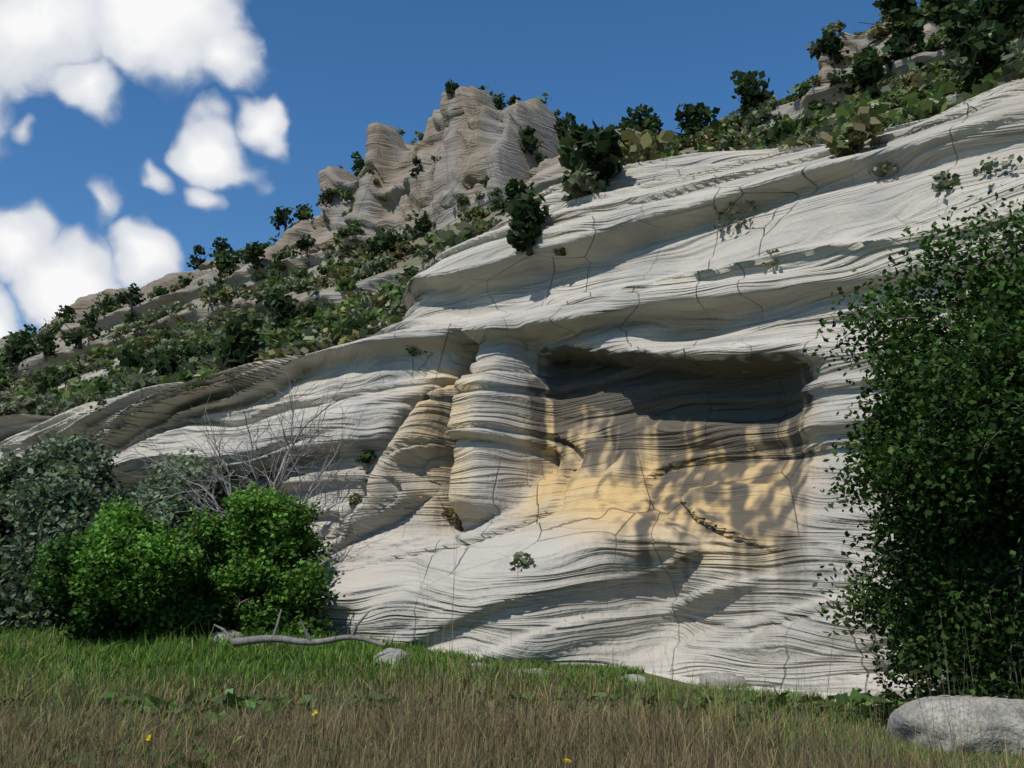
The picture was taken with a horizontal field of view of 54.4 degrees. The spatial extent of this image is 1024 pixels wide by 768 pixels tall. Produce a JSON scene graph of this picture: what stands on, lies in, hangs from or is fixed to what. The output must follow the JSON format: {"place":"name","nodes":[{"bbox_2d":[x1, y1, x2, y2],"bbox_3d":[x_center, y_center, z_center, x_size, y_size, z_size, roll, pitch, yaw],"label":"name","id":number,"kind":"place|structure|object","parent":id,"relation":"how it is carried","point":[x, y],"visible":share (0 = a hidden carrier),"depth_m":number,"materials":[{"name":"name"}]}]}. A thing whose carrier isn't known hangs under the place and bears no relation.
{"place":"outdoors","nodes":[
{"label":"outdoors","id":0,"kind":"place"},
{"bbox_2d":[0,0,996,337],"label":"sky","id":1,"kind":"structure","parent":0,"point":[135,135],"materials":[{"name":"blue"}]},
{"bbox_2d":[0,10,1023,695],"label":"cliff terrain","id":2,"kind":"structure","parent":0,"point":[646,384],"depth_m":22.43,"materials":[{"name":"stone"}]},
{"bbox_2d":[0,0,1023,570],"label":"hillside shrubs","id":3,"kind":"object","parent":2,"relation":"on","point":[982,62],"visible":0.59,"depth_m":55.26,"materials":[{"name":"green plant"}]},
{"bbox_2d":[287,673,1022,767],"bbox_3d":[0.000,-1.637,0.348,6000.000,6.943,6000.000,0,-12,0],"label":"meadow ground","id":4,"kind":"structure","parent":0,"point":[664,679],"depth_m":18.10,"materials":[{"name":"soil"}]},
{"bbox_2d":[0,347,384,646],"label":"thicket","id":5,"kind":"object","parent":4,"relation":"on","point":[62,559],"depth_m":21.84,"materials":[{"name":"green plant"}]},
{"bbox_2d":[208,630,243,642],"bbox_3d":[-5.848,5.342,20.364,0.781,0.597,0.922,0,-12,0],"label":"rock","id":6,"kind":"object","parent":4,"relation":"on","point":[221,633],"visible":0.23,"depth_m":20.21,"materials":[{"name":"stone"}]},
{"bbox_2d":[214,609,385,646],"bbox_3d":[-3.700,4.229,17.251,3.162,0.646,0.243,-2,-12,10],"label":"dead log","id":7,"kind":"object","parent":4,"relation":"on","point":[273,637],"visible":0.99,"depth_m":17.18,"materials":[{"name":"grey wood"}]},
{"bbox_2d":[145,710,571,767],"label":"wildflowers","id":8,"kind":"object","parent":4,"relation":"on","point":[315,713],"visible":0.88,"depth_m":7.43,"materials":[{"name":"yellow plant"}]},
{"bbox_2d":[373,648,409,666],"bbox_3d":[-2.144,4.960,17.603,0.666,0.561,0.941,0,-12,0],"label":"rock","id":9,"kind":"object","parent":4,"relation":"on","point":[390,651],"visible":0.37,"depth_m":17.41,"materials":[{"name":"stone"}]},
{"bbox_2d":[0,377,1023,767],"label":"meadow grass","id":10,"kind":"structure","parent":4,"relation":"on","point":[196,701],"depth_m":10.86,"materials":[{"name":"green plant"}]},
{"bbox_2d":[513,668,550,678],"bbox_3d":[0.300,4.946,16.801,0.764,0.273,0.652,0,-12,0],"label":"rock","id":11,"kind":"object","parent":4,"relation":"on","point":[539,670],"visible":0.12,"depth_m":16.72,"materials":[{"name":"stone"}]},
{"bbox_2d":[621,674,647,683],"bbox_3d":[2.118,5.134,17.112,0.501,0.288,0.345,0,-12,0],"label":"rock","id":12,"kind":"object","parent":4,"relation":"on","point":[634,676],"visible":0.33,"depth_m":17.04,"materials":[{"name":"stone"}]},
{"bbox_2d":[699,672,746,687],"bbox_3d":[3.740,5.292,17.629,0.829,0.362,0.438,0,-12,0],"label":"rock","id":13,"kind":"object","parent":4,"relation":"on","point":[719,678],"visible":0.52,"depth_m":17.48,"materials":[{"name":"stone"}]},
{"bbox_2d":[644,671,876,705],"bbox_3d":[10.292,4.304,12.757,21.500,0.330,2.893,-9,-15,36],"label":"sand wash","id":14,"kind":"object","parent":4,"relation":"on","point":[684,679],"visible":0.13,"depth_m":18.33},
{"bbox_2d":[790,691,819,696],"bbox_3d":[4.604,4.990,15.793,0.569,0.229,0.306,0,-12,0],"label":"rock","id":15,"kind":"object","parent":4,"relation":"on","point":[815,693],"visible":0.17,"depth_m":15.74,"materials":[{"name":"stone"}]},
{"bbox_2d":[876,690,914,700],"bbox_3d":[6.017,4.984,15.684,0.604,0.308,0.462,6,-13,-24],"label":"rock","id":16,"kind":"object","parent":4,"relation":"on","point":[897,692],"visible":0.19,"depth_m":15.61,"materials":[{"name":"stone"}]},
{"bbox_2d":[803,178,1023,705],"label":"tree","id":17,"kind":"object","parent":4,"relation":"on","point":[961,520],"depth_m":11.96,"materials":[{"name":"green plant"}]},
{"bbox_2d":[885,695,1023,756],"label":"boulder","id":18,"kind":"object","parent":4,"relation":"on","point":[996,705],"visible":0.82,"depth_m":10.47,"materials":[{"name":"stone"}]}
]}

